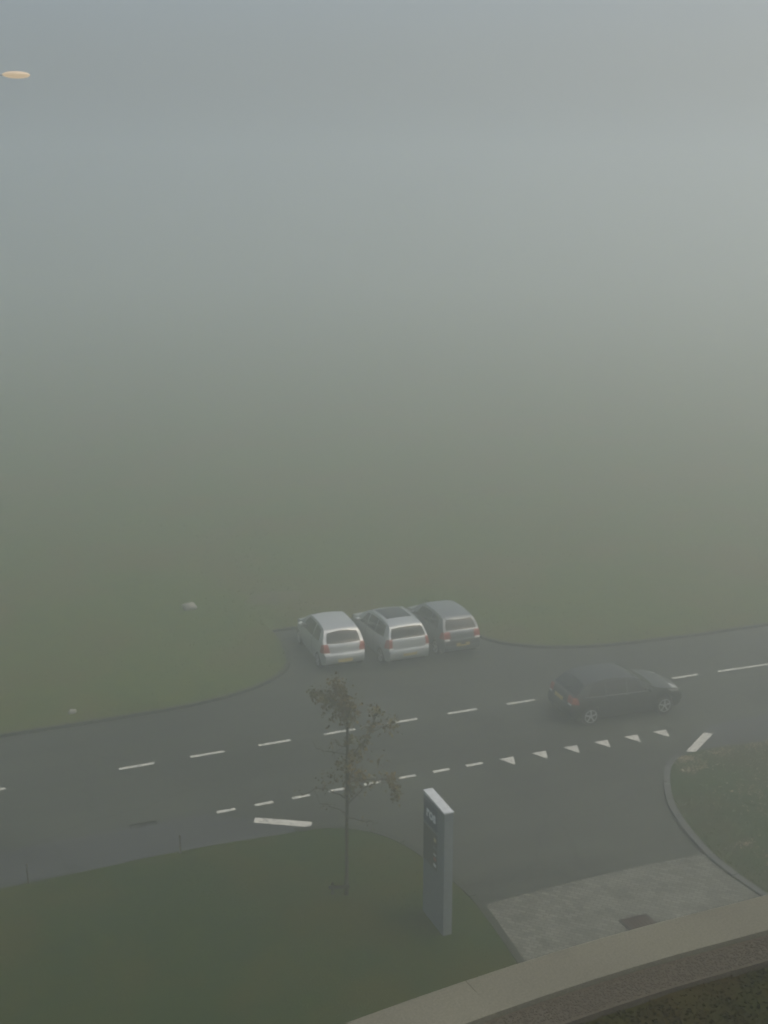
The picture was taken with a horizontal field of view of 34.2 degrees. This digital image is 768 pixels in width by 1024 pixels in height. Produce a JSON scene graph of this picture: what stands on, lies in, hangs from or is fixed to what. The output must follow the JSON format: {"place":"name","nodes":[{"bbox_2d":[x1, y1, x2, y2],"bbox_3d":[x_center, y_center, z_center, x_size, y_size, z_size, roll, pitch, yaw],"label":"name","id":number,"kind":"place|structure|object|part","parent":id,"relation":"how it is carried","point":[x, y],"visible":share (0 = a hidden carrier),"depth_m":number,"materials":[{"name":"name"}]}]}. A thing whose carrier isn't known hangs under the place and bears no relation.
{"place":"outdoors","nodes":[
{"label":"outdoors","id":0,"kind":"place"},
{"bbox_2d":[0,71,29,78],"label":"street lamp","id":1,"kind":"object","parent":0,"point":[15,74],"visible":1,"depth_m":9.94,"materials":[{"name":"metal"}]},
{"bbox_2d":[0,815,314,887],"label":"cycle path","id":2,"kind":"structure","parent":0,"point":[72,857],"depth_m":32.05,"materials":[{"name":"grey asphalt"}]},
{"bbox_2d":[179,834,180,853],"bbox_3d":[-5.152,8.410,31.530,0.056,0.585,0.056,-6,15,-22],"label":"marker post","id":3,"kind":"object","parent":2,"relation":"on","point":[180,843],"visible":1,"depth_m":31.50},
{"bbox_2d":[0,828,516,1023],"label":"lawn","id":4,"kind":"structure","parent":0,"point":[82,955],"depth_m":27.94,"materials":[{"name":"green plant"}]},
{"bbox_2d":[26,863,28,883],"bbox_3d":[-8.620,8.758,30.173,0.056,0.585,0.056,-6,15,-22],"label":"marker post","id":5,"kind":"object","parent":4,"relation":"on","point":[27,873],"visible":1,"depth_m":30.14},
{"bbox_2d":[329,882,349,894],"bbox_3d":[-1.064,9.028,29.653,0.500,0.520,0.124,-1,14,-4],"label":"tree stake","id":6,"kind":"object","parent":4,"relation":"on","point":[332,887],"visible":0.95,"depth_m":29.56,"materials":[{"name":"brown wood"}]},
{"bbox_2d":[294,672,403,895],"bbox_3d":[-0.754,6.413,28.967,2.489,5.784,1.879,5,15,18],"label":"young tree","id":7,"kind":"object","parent":4,"relation":"on","point":[349,708],"visible":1,"depth_m":28.72,"materials":[{"name":"brown plant"}]},
{"bbox_2d":[423,788,453,935],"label":"sign pillar","id":8,"kind":"structure","parent":4,"relation":"on","point":[437,855],"depth_m":27.95,"materials":[{"name":"grey metal"}]},
{"bbox_2d":[0,264,767,732],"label":"field","id":9,"kind":"structure","parent":0,"point":[226,408],"depth_m":76.84,"materials":[{"name":"green plant"}]},
{"bbox_2d":[68,709,75,713],"bbox_3d":[-10.008,6.395,40.029,0.266,0.177,0.211,-6,15,-22],"label":"stone","id":10,"kind":"object","parent":9,"relation":"on","point":[71,711],"visible":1,"depth_m":39.96,"materials":[{"name":"grey stone"}]},
{"bbox_2d":[181,602,196,610],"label":"boulder","id":11,"kind":"object","parent":9,"relation":"on","point":[188,606],"visible":1,"depth_m":49.84,"materials":[{"name":"stone"}]},
{"bbox_2d":[244,590,304,604],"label":"dirt","id":12,"kind":"structure","parent":9,"relation":"on","point":[272,597],"depth_m":51.39,"materials":[{"name":"brown soil"}]},
{"bbox_2d":[0,626,767,904],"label":"road","id":13,"kind":"structure","parent":0,"point":[514,767],"depth_m":37.01,"materials":[{"name":"grey asphalt"}]},
{"bbox_2d":[0,813,210,853],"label":"gutter","id":14,"kind":"object","parent":13,"relation":"on","point":[100,834],"visible":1,"depth_m":32.62,"materials":[{"name":"concrete"}]},
{"bbox_2d":[129,820,157,828],"bbox_3d":[-6.371,8.315,33.132,0.720,0.020,0.330,-6,15,-22],"label":"drain grate","id":15,"kind":"object","parent":14,"relation":"on","point":[140,823],"visible":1,"depth_m":33.18,"materials":[{"name":"metal"}]},
{"bbox_2d":[297,611,364,667],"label":"parked car","id":16,"kind":"object","parent":13,"relation":"on","point":[330,638],"visible":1,"depth_m":43.92,"materials":[{"name":"silver metal"}]},
{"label":"side window","id":17,"kind":"part","parent":16,"relation":"part of","materials":[{"name":"grey glass"}]},
{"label":"side window","id":18,"kind":"part","parent":16,"relation":"part of","materials":[{"name":"grey glass"}]},
{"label":"rear window","id":19,"kind":"part","parent":16,"relation":"part of","materials":[{"name":"grey glass"}]},
{"bbox_2d":[0,618,767,737],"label":"kerb","id":20,"kind":"structure","parent":13,"relation":"on","point":[282,671],"depth_m":43.63,"materials":[{"name":"concrete"}]},
{"bbox_2d":[352,606,428,663],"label":"parked car","id":21,"kind":"object","parent":13,"relation":"on","point":[394,633],"visible":0.93,"depth_m":44.32,"materials":[{"name":"silver metal"}]},
{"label":"side window","id":22,"kind":"part","parent":21,"relation":"part of","materials":[{"name":"grey glass"}]},
{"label":"side window","id":23,"kind":"part","parent":21,"relation":"part of","materials":[{"name":"grey glass"}]},
{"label":"side window","id":24,"kind":"part","parent":21,"relation":"part of","materials":[{"name":"grey glass"}]},
{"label":"rear window","id":25,"kind":"part","parent":21,"relation":"part of","materials":[{"name":"grey glass"}]},
{"bbox_2d":[294,824,524,963],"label":"kerb","id":26,"kind":"structure","parent":13,"relation":"on","point":[493,921],"depth_m":30.03,"materials":[{"name":"concrete"}]},
{"bbox_2d":[407,600,479,654],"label":"parked car","id":27,"kind":"object","parent":13,"relation":"on","point":[449,626],"visible":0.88,"depth_m":45.14,"materials":[{"name":"grey paint"}]},
{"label":"side window","id":28,"kind":"part","parent":27,"relation":"part of","materials":[{"name":"grey glass"}]},
{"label":"side window","id":29,"kind":"part","parent":27,"relation":"part of","materials":[{"name":"grey glass"}]},
{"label":"rear window","id":30,"kind":"part","parent":27,"relation":"part of","materials":[{"name":"grey glass"}]},
{"bbox_2d":[548,663,680,725],"bbox_3d":[7.546,5.726,40.367,4.327,1.455,2.049,-5,15,-19],"label":"hatchback car","id":31,"kind":"object","parent":13,"relation":"on","point":[588,695],"visible":1,"depth_m":39.61,"materials":[{"name":"black paint"}]},
{"bbox_3d":[5.902,5.430,39.696,0.427,0.309,1.329,-5,15,-19],"label":"rear window","id":32,"kind":"part","parent":31,"relation":"part of","materials":[{"name":"grey glass"}]},
{"bbox_3d":[6.650,5.596,39.198,0.620,0.383,0.174,-5,15,-19],"label":"side window","id":33,"kind":"part","parent":31,"relation":"part of","materials":[{"name":"grey glass"}]},
{"bbox_3d":[7.329,5.540,39.429,0.680,0.409,0.184,-5,15,-19],"label":"side window","id":34,"kind":"part","parent":31,"relation":"part of","materials":[{"name":"grey glass"}]},
{"bbox_3d":[8.078,5.496,39.679,0.760,0.397,0.175,-5,15,-19],"label":"side window","id":35,"kind":"part","parent":31,"relation":"part of","materials":[{"name":"grey glass"}]},
{"bbox_2d":[663,753,767,896],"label":"kerb","id":36,"kind":"structure","parent":13,"relation":"on","point":[702,847],"depth_m":32.46,"materials":[{"name":"concrete"}]},
{"bbox_2d":[0,0,767,283],"label":"sky","id":37,"kind":"structure","parent":0,"point":[142,139],"materials":[{"name":"grey"}]},
{"bbox_2d":[485,854,759,960],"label":"pavement","id":38,"kind":"structure","parent":0,"point":[540,923],"depth_m":29.50,"materials":[{"name":"concrete"}]},
{"bbox_2d":[619,913,656,929],"bbox_3d":[5.891,9.451,28.595,0.760,0.025,0.700,-6,15,-22],"label":"access cover","id":39,"kind":"object","parent":38,"relation":"on","point":[637,921],"visible":0.57,"depth_m":28.70,"materials":[{"name":"metal"}]},
{"bbox_2d":[670,740,767,893],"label":"verge","id":40,"kind":"structure","parent":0,"point":[690,783],"depth_m":34.20,"materials":[{"name":"green plant"}]},
{"bbox_2d":[675,740,767,871],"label":"fallen leaves","id":41,"kind":"object","parent":40,"relation":"on","point":[682,757],"visible":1,"depth_m":36.24,"materials":[{"name":"plant"}]},
{"bbox_2d":[685,715,767,754],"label":"cycle path","id":42,"kind":"structure","parent":0,"point":[746,731],"depth_m":38.75,"materials":[{"name":"grey asphalt"}]},
{"label":"ground","id":43,"kind":"structure","parent":0,"visible":0},
{"bbox_2d":[345,895,767,1023],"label":"building","id":44,"kind":"structure","parent":43,"relation":"on","point":[710,966],"depth_m":8.67,"materials":[{"name":"concrete"}]}
]}

